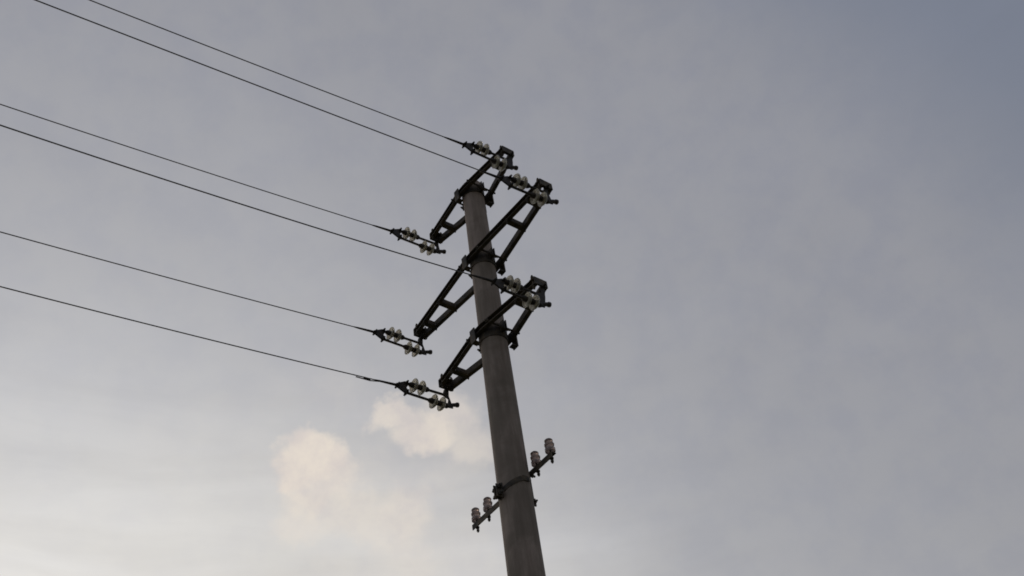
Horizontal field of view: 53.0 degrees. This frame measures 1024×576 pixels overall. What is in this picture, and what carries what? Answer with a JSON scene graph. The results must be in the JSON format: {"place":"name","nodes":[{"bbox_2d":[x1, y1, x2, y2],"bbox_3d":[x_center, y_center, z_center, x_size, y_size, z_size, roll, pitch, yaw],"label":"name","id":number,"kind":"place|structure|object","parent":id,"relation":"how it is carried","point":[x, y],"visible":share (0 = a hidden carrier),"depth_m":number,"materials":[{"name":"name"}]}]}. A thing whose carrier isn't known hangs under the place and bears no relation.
{"place":"outdoors","nodes":[
{"label":"outdoors","id":0,"kind":"place"},
{"bbox_2d":[0,0,1023,575],"label":"sky","id":1,"kind":"structure","parent":0,"point":[779,256],"materials":[{"name":"grey"}]},
{"bbox_3d":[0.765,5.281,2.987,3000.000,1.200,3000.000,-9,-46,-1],"label":"ground","id":2,"kind":"structure","parent":0,"visible":0},
{"bbox_2d":[413,145,555,575],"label":"utility pole","id":3,"kind":"object","parent":2,"relation":"on","point":[512,491],"visible":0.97,"depth_m":7.93,"materials":[{"name":"concrete"}]},
{"bbox_2d":[354,326,432,356],"bbox_3d":[-1.034,0.421,8.967,0.758,0.284,0.124,22,-54,-24],"label":"strain insulator","id":4,"kind":"object","parent":3,"relation":"attached to","point":[391,333],"visible":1,"depth_m":8.95,"materials":[{"name":"ceramic"}]},
{"bbox_2d":[0,231,353,326],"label":"overhead wire","id":5,"kind":"object","parent":4,"relation":"attached to","point":[171,278],"visible":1,"depth_m":7.99,"materials":[{"name":"metal"}]},
{"bbox_2d":[372,225,445,255],"bbox_3d":[-0.939,-0.467,9.406,0.756,0.249,0.125,21,-53,-25],"label":"strain insulator","id":6,"kind":"object","parent":3,"relation":"attached to","point":[422,246],"visible":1,"depth_m":9.41,"materials":[{"name":"ceramic"}]},
{"bbox_2d":[0,104,371,224],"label":"overhead wire","id":7,"kind":"object","parent":6,"relation":"attached to","point":[177,162],"visible":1,"depth_m":8.34,"materials":[{"name":"metal"}]},
{"bbox_2d":[375,378,459,410],"bbox_3d":[-0.754,0.805,8.191,0.757,0.277,0.124,22,-54,-24],"label":"strain insulator","id":8,"kind":"object","parent":3,"relation":"attached to","point":[414,385],"visible":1,"depth_m":8.18,"materials":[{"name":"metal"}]},
{"bbox_2d":[0,286,378,381],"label":"overhead wire","id":9,"kind":"object","parent":8,"relation":"attached to","point":[367,379],"visible":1,"depth_m":7.28,"materials":[{"name":"metal"}]},
{"bbox_2d":[471,507,480,532],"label":"pin insulator","id":10,"kind":"object","parent":3,"relation":"attached to","point":[475,514],"visible":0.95,"depth_m":7.59,"materials":[{"name":"ceramic"}]},
{"bbox_2d":[444,137,517,171],"bbox_3d":[-0.265,-1.183,8.808,0.732,0.289,0.125,21,-53,-24],"label":"strain insulator","id":11,"kind":"object","parent":3,"relation":"attached to","point":[484,150],"visible":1,"depth_m":8.79,"materials":[{"name":"ceramic"}]},
{"bbox_2d":[89,0,443,136],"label":"overhead wire","id":12,"kind":"object","parent":11,"relation":"attached to","point":[261,66],"visible":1,"depth_m":7.81,"materials":[{"name":"metal"}]},
{"bbox_2d":[483,497,491,521],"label":"pin insulator","id":13,"kind":"object","parent":3,"relation":"attached to","point":[487,503],"visible":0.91,"depth_m":7.51,"materials":[{"name":"ceramic"}]},
{"bbox_2d":[470,274,551,310],"bbox_3d":[-0.010,-0.023,7.516,0.691,0.304,0.125,23,-54,-23],"label":"strain insulator","id":14,"kind":"object","parent":3,"relation":"attached to","point":[515,286],"visible":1,"depth_m":7.50,"materials":[{"name":"ceramic"}]},
{"bbox_2d":[0,124,469,274],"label":"overhead wire","id":15,"kind":"object","parent":14,"relation":"attached to","point":[225,198],"visible":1,"depth_m":6.42,"materials":[{"name":"metal"}]},
{"bbox_2d":[479,170,558,206],"bbox_3d":[0.053,-0.802,7.975,0.727,0.259,0.124,20,-53,-26],"label":"strain insulator","id":16,"kind":"object","parent":3,"relation":"attached to","point":[520,184],"visible":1,"depth_m":7.97,"materials":[{"name":"ceramic"}]},
{"bbox_2d":[35,0,478,170],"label":"overhead wire","id":17,"kind":"object","parent":16,"relation":"attached to","point":[249,82],"visible":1,"depth_m":6.91,"materials":[{"name":"metal"}]},
{"bbox_2d":[530,451,540,476],"bbox_3d":[0.172,1.232,7.197,0.075,0.203,0.075,22,-54,-30],"label":"pin insulator","id":18,"kind":"object","parent":3,"relation":"attached to","point":[535,458],"visible":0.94,"depth_m":7.20,"materials":[{"name":"ceramic"}]},
{"bbox_2d":[544,438,555,463],"bbox_3d":[0.266,1.129,7.115,0.075,0.203,0.075,23,-54,-28],"label":"pin insulator","id":19,"kind":"object","parent":3,"relation":"attached to","point":[549,445],"visible":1,"depth_m":7.11,"materials":[{"name":"ceramic"}]}
]}

